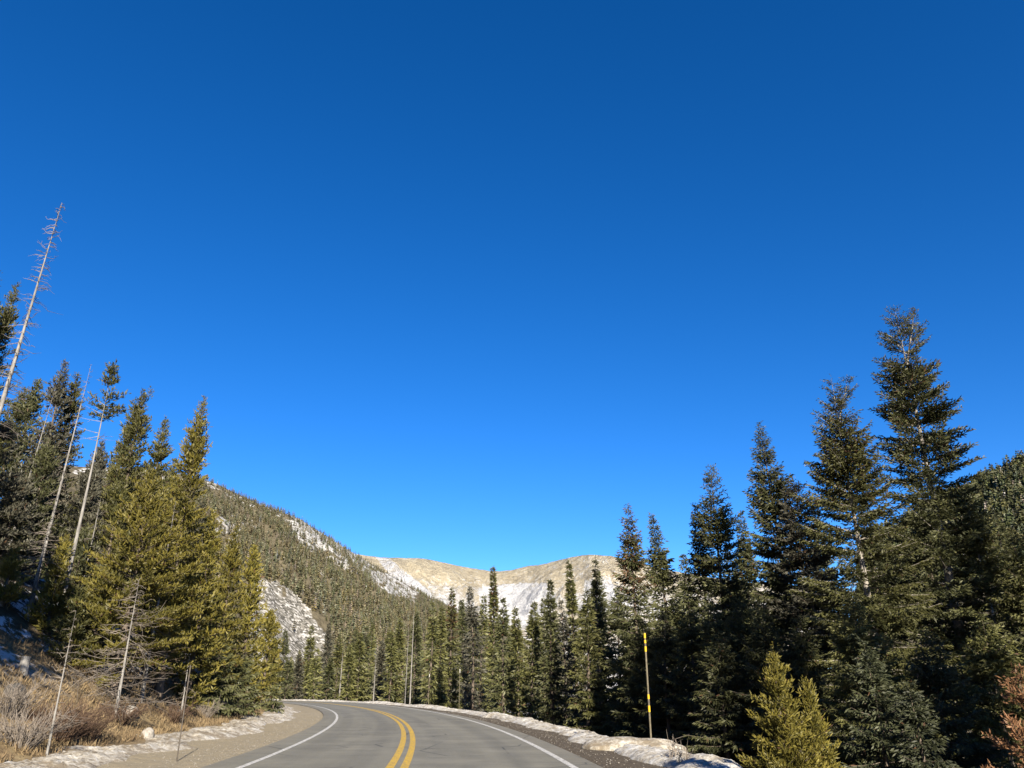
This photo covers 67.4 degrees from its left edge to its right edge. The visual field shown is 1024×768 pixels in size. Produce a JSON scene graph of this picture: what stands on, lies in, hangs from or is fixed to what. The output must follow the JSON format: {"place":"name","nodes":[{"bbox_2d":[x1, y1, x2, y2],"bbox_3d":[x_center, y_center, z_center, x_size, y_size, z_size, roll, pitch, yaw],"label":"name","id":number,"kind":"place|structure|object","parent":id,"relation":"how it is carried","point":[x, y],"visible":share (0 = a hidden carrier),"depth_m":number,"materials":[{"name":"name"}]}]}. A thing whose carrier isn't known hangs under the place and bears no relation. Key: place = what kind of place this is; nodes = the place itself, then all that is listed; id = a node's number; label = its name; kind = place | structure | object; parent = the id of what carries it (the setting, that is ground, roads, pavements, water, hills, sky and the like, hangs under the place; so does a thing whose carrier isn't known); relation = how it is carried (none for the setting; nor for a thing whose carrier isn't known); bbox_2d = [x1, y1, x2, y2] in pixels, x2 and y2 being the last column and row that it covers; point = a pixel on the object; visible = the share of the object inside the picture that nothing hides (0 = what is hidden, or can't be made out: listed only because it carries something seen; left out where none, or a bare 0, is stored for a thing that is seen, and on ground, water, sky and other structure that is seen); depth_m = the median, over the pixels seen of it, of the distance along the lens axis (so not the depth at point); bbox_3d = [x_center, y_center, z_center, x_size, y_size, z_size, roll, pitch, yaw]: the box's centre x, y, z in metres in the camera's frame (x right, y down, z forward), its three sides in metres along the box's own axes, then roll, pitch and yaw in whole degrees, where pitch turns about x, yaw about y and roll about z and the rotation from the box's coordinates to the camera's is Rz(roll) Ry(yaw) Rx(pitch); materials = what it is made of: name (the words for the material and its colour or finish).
{"place":"outdoors","nodes":[
{"label":"outdoors","id":0,"kind":"place"},
{"bbox_2d":[7,466,571,700],"bbox_3d":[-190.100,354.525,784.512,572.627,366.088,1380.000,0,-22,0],"label":"hill","id":1,"kind":"structure","parent":0,"point":[286,603],"depth_m":454.82,"materials":[{"name":"stone"}]},
{"bbox_2d":[193,477,573,698],"bbox_3d":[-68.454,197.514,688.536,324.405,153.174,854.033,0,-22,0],"label":"hillside forest","id":2,"kind":"object","parent":1,"relation":"on","point":[361,618],"visible":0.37,"depth_m":521.36,"materials":[{"name":"plant"}]},
{"bbox_2d":[201,700,602,767],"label":"road","id":3,"kind":"structure","parent":0,"point":[349,735],"depth_m":22.19,"materials":[{"name":"asphalt"}]},
{"bbox_2d":[0,563,855,767],"bbox_3d":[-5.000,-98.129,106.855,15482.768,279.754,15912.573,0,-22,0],"label":"ground","id":4,"kind":"structure","parent":0,"point":[17,620],"depth_m":22.93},
{"bbox_2d":[0,283,20,467],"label":"pine tree","id":5,"kind":"object","parent":4,"relation":"on","point":[7,317],"visible":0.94,"depth_m":29.71,"materials":[{"name":"green plant"}]},
{"bbox_2d":[0,545,32,606],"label":"pine tree","id":6,"kind":"object","parent":4,"relation":"on","point":[7,573],"visible":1,"depth_m":25.40,"materials":[{"name":"green plant"}]},
{"bbox_2d":[0,385,36,525],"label":"pine tree","id":7,"kind":"object","parent":4,"relation":"on","point":[18,417],"visible":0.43,"depth_m":38.85,"materials":[{"name":"green plant"}]},
{"bbox_2d":[0,413,37,550],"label":"pine tree","id":8,"kind":"object","parent":4,"relation":"on","point":[6,509],"visible":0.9,"depth_m":29.73,"materials":[{"name":"green plant"}]},
{"bbox_2d":[0,377,47,497],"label":"pine tree","id":9,"kind":"object","parent":4,"relation":"on","point":[36,399],"visible":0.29,"depth_m":42.30,"materials":[{"name":"green plant"}]},
{"bbox_2d":[0,472,49,577],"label":"pine tree","id":10,"kind":"object","parent":4,"relation":"on","point":[21,496],"visible":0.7,"depth_m":30.17,"materials":[{"name":"green plant"}]},
{"bbox_2d":[0,675,58,718],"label":"shrub","id":11,"kind":"object","parent":4,"relation":"on","point":[23,697],"visible":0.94,"depth_m":17.86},
{"bbox_2d":[0,203,65,454],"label":"dead tree","id":12,"kind":"object","parent":4,"relation":"on","point":[8,380],"visible":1,"depth_m":25.32,"materials":[{"name":"grey wood"}]},
{"bbox_2d":[0,437,70,582],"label":"pine tree","id":13,"kind":"object","parent":4,"relation":"on","point":[41,459],"visible":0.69,"depth_m":31.48,"materials":[{"name":"green plant"}]},
{"bbox_2d":[2,359,78,547],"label":"pine tree","id":14,"kind":"object","parent":4,"relation":"on","point":[61,397],"visible":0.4,"depth_m":38.96,"materials":[{"name":"green plant"}]},
{"bbox_2d":[0,697,89,749],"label":"shrub","id":15,"kind":"object","parent":4,"relation":"on","point":[20,734],"visible":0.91,"depth_m":16.85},
{"bbox_2d":[15,521,79,619],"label":"dead tree","id":16,"kind":"object","parent":4,"relation":"on","point":[32,596],"visible":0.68,"depth_m":26.50,"materials":[{"name":"plant"}]},
{"bbox_2d":[21,533,74,634],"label":"pine tree","id":17,"kind":"object","parent":4,"relation":"on","point":[53,598],"visible":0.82,"depth_m":26.00,"materials":[{"name":"green plant"}]},
{"bbox_2d":[26,371,85,556],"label":"pine tree","id":18,"kind":"object","parent":4,"relation":"on","point":[73,408],"visible":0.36,"depth_m":40.70,"materials":[{"name":"green plant"}]},
{"bbox_2d":[37,367,92,585],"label":"dead tree","id":19,"kind":"object","parent":4,"relation":"on","point":[57,498],"visible":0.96,"depth_m":31.73,"materials":[{"name":"grey wood"}]},
{"bbox_2d":[8,688,128,743],"bbox_3d":[-11.071,8.124,18.782,2.553,1.281,2.568,0,-22,0],"label":"shrub","id":20,"kind":"object","parent":4,"relation":"on","point":[70,735],"visible":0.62,"depth_m":18.65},
{"bbox_2d":[39,522,100,624],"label":"pine tree","id":21,"kind":"object","parent":4,"relation":"on","point":[77,572],"visible":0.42,"depth_m":29.43,"materials":[{"name":"green plant"}]},
{"bbox_2d":[43,583,99,662],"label":"pine tree","id":22,"kind":"object","parent":4,"relation":"on","point":[80,624],"visible":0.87,"depth_m":24.63,"materials":[{"name":"green plant"}]},
{"bbox_2d":[33,460,117,589],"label":"pine tree","id":23,"kind":"object","parent":4,"relation":"on","point":[93,493],"visible":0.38,"depth_m":33.16,"materials":[{"name":"green plant"}]},
{"bbox_2d":[52,439,109,561],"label":"pine tree","id":24,"kind":"object","parent":4,"relation":"on","point":[100,457],"visible":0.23,"depth_m":49.34,"materials":[{"name":"green plant"}]},
{"bbox_2d":[57,696,122,741],"bbox_3d":[-10.941,8.686,19.824,1.644,1.195,1.913,10,-24,-23],"label":"shrub","id":25,"kind":"object","parent":4,"relation":"on","point":[100,729],"visible":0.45,"depth_m":19.83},
{"bbox_2d":[51,359,130,638],"bbox_3d":[-15.541,4.237,28.205,1.664,10.969,1.584,0,-22,0],"label":"pine tree","id":26,"kind":"object","parent":4,"relation":"on","point":[107,381],"visible":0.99,"depth_m":29.34,"materials":[{"name":"wood"}]},
{"bbox_2d":[68,471,142,635],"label":"pine tree","id":27,"kind":"object","parent":4,"relation":"on","point":[112,500],"visible":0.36,"depth_m":31.02,"materials":[{"name":"green plant"}]},
{"bbox_2d":[50,578,184,723],"bbox_3d":[-11.975,8.069,23.186,3.763,4.571,5.394,0,-22,0],"label":"dead tree","id":28,"kind":"object","parent":4,"relation":"on","point":[118,696],"visible":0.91,"depth_m":23.69,"materials":[{"name":"grey wood"}]},
{"bbox_2d":[37,466,203,705],"bbox_3d":[-13.011,6.793,26.318,5.040,8.223,4.117,0,-22,0],"label":"pine tree","id":29,"kind":"object","parent":4,"relation":"on","point":[147,507],"visible":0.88,"depth_m":26.14,"materials":[{"name":"green plant"}]},
{"bbox_2d":[88,386,153,592],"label":"pine tree","id":30,"kind":"object","parent":4,"relation":"on","point":[134,429],"visible":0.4,"depth_m":36.25,"materials":[{"name":"green plant"}]},
{"bbox_2d":[0,600,266,762],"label":"dry grass","id":31,"kind":"structure","parent":4,"relation":"on","point":[131,736],"depth_m":23.20,"materials":[{"name":"plant"}]},
{"bbox_2d":[113,415,175,649],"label":"pine tree","id":32,"kind":"object","parent":4,"relation":"on","point":[161,450],"visible":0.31,"depth_m":36.02,"materials":[{"name":"green plant"}]},
{"bbox_2d":[0,701,299,767],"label":"snow bank","id":33,"kind":"structure","parent":4,"relation":"on","point":[79,756],"depth_m":20.55,"materials":[{"name":"snow"}]},
{"bbox_2d":[126,486,206,683],"bbox_3d":[-14.344,8.438,32.131,2.740,8.687,2.848,-14,-26,31],"label":"pine tree","id":34,"kind":"object","parent":4,"relation":"on","point":[145,607],"visible":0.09,"depth_m":31.83,"materials":[{"name":"green plant"}]},
{"bbox_2d":[127,395,219,700],"bbox_3d":[-13.263,6.342,30.745,3.428,12.682,3.217,-6,-22,14],"label":"pine tree","id":35,"kind":"object","parent":4,"relation":"on","point":[194,454],"visible":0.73,"depth_m":30.56,"materials":[{"name":"green plant"}]},
{"bbox_2d":[165,508,233,709],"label":"pine tree","id":36,"kind":"object","parent":4,"relation":"on","point":[213,549],"visible":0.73,"depth_m":33.45,"materials":[{"name":"green plant"}]},
{"bbox_2d":[190,525,249,693],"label":"pine tree","id":37,"kind":"object","parent":4,"relation":"on","point":[232,562],"visible":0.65,"depth_m":38.70,"materials":[{"name":"green plant"}]},
{"bbox_2d":[191,634,248,717],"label":"spruce tree","id":38,"kind":"object","parent":4,"relation":"on","point":[224,691],"visible":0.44,"depth_m":35.19,"materials":[{"name":"green plant"}]},
{"bbox_2d":[220,654,269,716],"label":"spruce tree","id":39,"kind":"object","parent":4,"relation":"on","point":[249,708],"visible":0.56,"depth_m":38.10,"materials":[{"name":"green plant"}]},
{"bbox_2d":[222,544,272,703],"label":"pine tree","id":40,"kind":"object","parent":4,"relation":"on","point":[253,578],"visible":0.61,"depth_m":43.16,"materials":[{"name":"green plant"}]},
{"bbox_2d":[243,609,285,703],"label":"pine tree","id":41,"kind":"object","parent":4,"relation":"on","point":[269,627],"visible":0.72,"depth_m":54.55,"materials":[{"name":"green plant"}]},
{"bbox_2d":[304,648,325,699],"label":"spruce tree","id":42,"kind":"object","parent":4,"relation":"on","point":[314,666],"visible":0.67,"depth_m":121.72,"materials":[{"name":"green plant"}]},
{"bbox_2d":[317,656,335,699],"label":"spruce tree","id":43,"kind":"object","parent":4,"relation":"on","point":[329,668],"visible":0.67,"depth_m":122.44,"materials":[{"name":"green plant"}]},
{"bbox_2d":[336,644,357,700],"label":"spruce tree","id":44,"kind":"object","parent":4,"relation":"on","point":[350,657],"visible":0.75,"depth_m":114.19,"materials":[{"name":"green plant"}]},
{"bbox_2d":[347,633,370,700],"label":"spruce tree","id":45,"kind":"object","parent":4,"relation":"on","point":[359,678],"visible":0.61,"depth_m":115.32,"materials":[{"name":"green plant"}]},
{"bbox_2d":[369,640,386,700],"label":"spruce tree","id":46,"kind":"object","parent":4,"relation":"on","point":[380,660],"visible":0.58,"depth_m":117.66,"materials":[{"name":"green plant"}]},
{"bbox_2d":[376,631,403,703],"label":"spruce tree","id":47,"kind":"object","parent":4,"relation":"on","point":[390,649],"visible":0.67,"depth_m":106.13,"materials":[{"name":"green plant"}]},
{"bbox_2d":[387,617,407,702],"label":"spruce tree","id":48,"kind":"object","parent":4,"relation":"on","point":[399,637],"visible":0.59,"depth_m":108.13,"materials":[{"name":"green plant"}]},
{"bbox_2d":[400,611,426,704],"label":"spruce tree","id":49,"kind":"object","parent":4,"relation":"on","point":[415,637],"visible":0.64,"depth_m":106.96,"materials":[{"name":"green plant"}]},
{"bbox_2d":[415,602,443,704],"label":"spruce tree","id":50,"kind":"object","parent":4,"relation":"on","point":[432,634],"visible":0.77,"depth_m":89.78,"materials":[{"name":"green plant"}]},
{"bbox_2d":[429,606,449,706],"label":"spruce tree","id":51,"kind":"object","parent":4,"relation":"on","point":[442,631],"visible":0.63,"depth_m":91.52,"materials":[{"name":"green plant"}]},
{"bbox_2d":[436,587,463,708],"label":"spruce tree","id":52,"kind":"object","parent":4,"relation":"on","point":[450,622],"visible":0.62,"depth_m":93.99,"materials":[{"name":"green plant"}]},
{"bbox_2d":[451,599,474,709],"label":"spruce tree","id":53,"kind":"object","parent":4,"relation":"on","point":[463,627],"visible":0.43,"depth_m":95.57,"materials":[{"name":"green plant"}]},
{"bbox_2d":[452,585,491,712],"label":"spruce tree","id":54,"kind":"object","parent":4,"relation":"on","point":[472,620],"visible":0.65,"depth_m":76.40,"materials":[{"name":"green plant"}]},
{"bbox_2d":[462,595,495,712],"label":"spruce tree","id":55,"kind":"object","parent":4,"relation":"on","point":[485,628],"visible":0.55,"depth_m":80.48,"materials":[{"name":"green plant"}]},
{"bbox_2d":[483,565,501,712],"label":"spruce tree","id":56,"kind":"object","parent":4,"relation":"on","point":[494,598],"visible":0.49,"depth_m":83.60,"materials":[{"name":"green plant"}]},
{"bbox_2d":[484,598,525,714],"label":"spruce tree","id":57,"kind":"object","parent":4,"relation":"on","point":[502,627],"visible":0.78,"depth_m":62.63,"materials":[{"name":"green plant"}]},
{"bbox_2d":[270,699,741,767],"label":"snow bank","id":58,"kind":"structure","parent":4,"relation":"on","point":[654,755],"depth_m":20.38,"materials":[{"name":"snow"}]},
{"bbox_2d":[504,606,534,717],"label":"spruce tree","id":59,"kind":"object","parent":4,"relation":"on","point":[517,636],"visible":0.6,"depth_m":65.00,"materials":[{"name":"green plant"}]},
{"bbox_2d":[515,602,548,720],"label":"spruce tree","id":60,"kind":"object","parent":4,"relation":"on","point":[532,623],"visible":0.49,"depth_m":68.04,"materials":[{"name":"green plant"}]},
{"bbox_2d":[532,579,573,726],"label":"spruce tree","id":61,"kind":"object","parent":4,"relation":"on","point":[551,711],"visible":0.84,"depth_m":53.12,"materials":[{"name":"green plant"}]},
{"bbox_2d":[549,600,584,726],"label":"spruce tree","id":62,"kind":"object","parent":4,"relation":"on","point":[565,635],"visible":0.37,"depth_m":56.37,"materials":[{"name":"green plant"}]},
{"bbox_2d":[564,561,586,725],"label":"spruce tree","id":63,"kind":"object","parent":4,"relation":"on","point":[571,607],"visible":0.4,"depth_m":60.52,"materials":[{"name":"green plant"}]},
{"bbox_2d":[563,590,617,736],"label":"spruce tree","id":64,"kind":"object","parent":4,"relation":"on","point":[587,701],"visible":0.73,"depth_m":42.91,"materials":[{"name":"green plant"}]},
{"bbox_2d":[583,555,612,733],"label":"spruce tree","id":65,"kind":"object","parent":4,"relation":"on","point":[597,592],"visible":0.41,"depth_m":47.44,"materials":[{"name":"green plant"}]},
{"bbox_2d":[572,570,626,732],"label":"spruce tree","id":66,"kind":"object","parent":4,"relation":"on","point":[611,653],"visible":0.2,"depth_m":52.20,"materials":[{"name":"green plant"}]},
{"bbox_2d":[602,587,632,728],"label":"spruce tree","id":67,"kind":"object","parent":4,"relation":"on","point":[615,613],"visible":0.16,"depth_m":55.11,"materials":[{"name":"green plant"}]},
{"bbox_2d":[581,737,685,750],"bbox_3d":[3.390,10.222,21.510,2.908,0.616,1.746,-3,-22,8],"label":"snow pile","id":68,"kind":"object","parent":4,"relation":"on","point":[609,743],"visible":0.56,"depth_m":21.17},
{"bbox_2d":[600,503,675,736],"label":"spruce tree","id":69,"kind":"object","parent":4,"relation":"on","point":[633,564],"visible":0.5,"depth_m":42.02,"materials":[{"name":"green plant"}]},
{"bbox_2d":[611,619,679,737],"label":"spruce tree","id":70,"kind":"object","parent":4,"relation":"on","point":[638,656],"visible":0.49,"depth_m":37.00,"materials":[{"name":"green plant"}]},
{"bbox_2d":[630,512,691,715],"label":"spruce tree","id":71,"kind":"object","parent":4,"relation":"on","point":[664,576],"visible":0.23,"depth_m":44.77,"materials":[{"name":"green plant"}]},
{"bbox_2d":[632,606,693,752],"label":"spruce tree","id":72,"kind":"object","parent":4,"relation":"on","point":[659,649],"visible":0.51,"depth_m":35.13,"materials":[{"name":"green plant"}]},
{"bbox_2d":[675,554,701,662],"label":"spruce tree","id":73,"kind":"object","parent":4,"relation":"on","point":[684,582],"visible":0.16,"depth_m":59.88,"materials":[{"name":"green plant"}]},
{"bbox_2d":[654,607,725,755],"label":"spruce tree","id":74,"kind":"object","parent":4,"relation":"on","point":[692,647],"visible":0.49,"depth_m":33.06,"materials":[{"name":"green plant"}]},
{"bbox_2d":[683,505,735,695],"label":"spruce tree","id":75,"kind":"object","parent":4,"relation":"on","point":[702,553],"visible":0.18,"depth_m":43.24,"materials":[{"name":"green plant"}]},
{"bbox_2d":[678,602,755,759],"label":"spruce tree","id":76,"kind":"object","parent":4,"relation":"on","point":[717,626],"visible":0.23,"depth_m":31.05,"materials":[{"name":"green plant"}]},
{"bbox_2d":[689,463,754,710],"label":"spruce tree","id":77,"kind":"object","parent":4,"relation":"on","point":[716,539],"visible":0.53,"depth_m":41.49,"materials":[{"name":"green plant"}]},
{"bbox_2d":[680,628,765,767],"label":"spruce tree","id":78,"kind":"object","parent":4,"relation":"on","point":[725,667],"visible":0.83,"depth_m":27.47,"materials":[{"name":"green plant"}]},
{"bbox_2d":[706,594,772,764],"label":"spruce tree","id":79,"kind":"object","parent":4,"relation":"on","point":[737,641],"visible":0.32,"depth_m":29.07,"materials":[{"name":"green plant"}]},
{"bbox_2d":[732,510,766,649],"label":"spruce tree","id":80,"kind":"object","parent":4,"relation":"on","point":[746,555],"visible":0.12,"depth_m":54.88,"materials":[{"name":"green plant"}]},
{"bbox_2d":[725,604,810,766],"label":"spruce tree","id":81,"kind":"object","parent":4,"relation":"on","point":[760,654],"visible":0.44,"depth_m":27.07,"materials":[{"name":"green plant"}]},
{"bbox_2d":[735,641,841,767],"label":"pine tree","id":82,"kind":"object","parent":4,"relation":"on","point":[781,728],"visible":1,"depth_m":12.86,"materials":[{"name":"green plant"}]},
{"bbox_2d":[738,422,860,721],"bbox_3d":[12.778,10.962,36.489,5.713,19.450,7.196,19,-28,-39],"label":"spruce tree","id":83,"kind":"object","parent":4,"relation":"on","point":[765,500],"visible":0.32,"depth_m":37.53,"materials":[{"name":"green plant"}]},
{"bbox_2d":[762,477,868,734],"bbox_3d":[13.638,12.080,34.062,5.731,16.225,6.118,0,-22,0],"label":"spruce tree","id":84,"kind":"object","parent":4,"relation":"on","point":[804,556],"visible":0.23,"depth_m":35.27,"materials":[{"name":"green plant"}]},
{"bbox_2d":[792,675,845,767],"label":"pine tree","id":85,"kind":"object","parent":4,"relation":"on","point":[809,704],"visible":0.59,"depth_m":13.31,"materials":[{"name":"green plant"}]},
{"bbox_2d":[780,614,859,755],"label":"spruce tree","id":86,"kind":"object","parent":4,"relation":"on","point":[805,651],"visible":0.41,"depth_m":26.94,"materials":[{"name":"green plant"}]},
{"bbox_2d":[816,593,936,767],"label":"spruce tree","id":87,"kind":"object","parent":4,"relation":"on","point":[847,638],"visible":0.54,"depth_m":21.48,"materials":[{"name":"green plant"}]},
{"bbox_2d":[830,631,932,767],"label":"spruce tree","id":88,"kind":"object","parent":4,"relation":"on","point":[876,737],"visible":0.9,"depth_m":17.38,"materials":[{"name":"green plant"}]},
{"bbox_2d":[854,493,921,731],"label":"spruce tree","id":89,"kind":"object","parent":4,"relation":"on","point":[879,567],"visible":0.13,"depth_m":40.70,"materials":[{"name":"green plant"}]},
{"bbox_2d":[785,375,1021,767],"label":"spruce tree","id":90,"kind":"object","parent":4,"relation":"on","point":[844,460],"visible":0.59,"depth_m":28.09,"materials":[{"name":"plant"}]},
{"bbox_2d":[889,679,960,767],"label":"spruce tree","id":91,"kind":"object","parent":4,"relation":"on","point":[913,714],"visible":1,"depth_m":16.28,"materials":[{"name":"green plant"}]},
{"bbox_2d":[901,484,971,734],"bbox_3d":[21.589,13.177,37.707,5.177,17.717,4.899,0,-22,0],"label":"spruce tree","id":92,"kind":"object","parent":4,"relation":"on","point":[928,569],"visible":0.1,"depth_m":38.77,"materials":[{"name":"green plant"}]},
{"bbox_2d":[867,304,1023,764],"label":"spruce tree","id":93,"kind":"object","parent":4,"relation":"on","point":[902,420],"visible":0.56,"depth_m":29.58,"materials":[{"name":"plant"}]},
{"bbox_2d":[888,628,1014,767],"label":"spruce tree","id":94,"kind":"object","parent":4,"relation":"on","point":[935,680],"visible":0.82,"depth_m":19.13,"materials":[{"name":"green plant"}]},
{"bbox_2d":[937,483,1023,763],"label":"spruce tree","id":95,"kind":"object","parent":4,"relation":"on","point":[975,563],"visible":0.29,"depth_m":28.28,"materials":[{"name":"plant"}]},
{"bbox_2d":[949,604,1023,767],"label":"spruce tree","id":96,"kind":"object","parent":4,"relation":"on","point":[985,666],"visible":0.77,"depth_m":20.37,"materials":[{"name":"green plant"}]},
{"bbox_2d":[981,661,1023,767],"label":"pine sapling","id":97,"kind":"object","parent":4,"relation":"on","point":[1011,720],"visible":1,"depth_m":11.61,"materials":[{"name":"brown plant"}]},
{"bbox_2d":[988,526,1023,745],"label":"spruce tree","id":98,"kind":"object","parent":4,"relation":"on","point":[1014,602],"visible":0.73,"depth_m":25.34,"materials":[{"name":"green plant"}]},
{"bbox_2d":[0,0,1023,616],"label":"sky","id":99,"kind":"structure","parent":0,"point":[476,284],"materials":[{"name":"blue"}]},
{"bbox_2d":[357,554,809,691],"bbox_3d":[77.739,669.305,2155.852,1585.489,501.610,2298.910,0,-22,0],"label":"mountain","id":100,"kind":"structure","parent":0,"point":[522,589],"depth_m":2323.65,"materials":[{"name":"stone"}]},
{"bbox_2d":[868,508,1019,732],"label":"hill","id":101,"kind":"structure","parent":0,"point":[932,625],"depth_m":200.92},
{"bbox_2d":[856,450,1023,605],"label":"hillside forest","id":102,"kind":"object","parent":101,"relation":"on","point":[1005,494],"visible":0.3,"depth_m":313.34,"materials":[{"name":"plant"}]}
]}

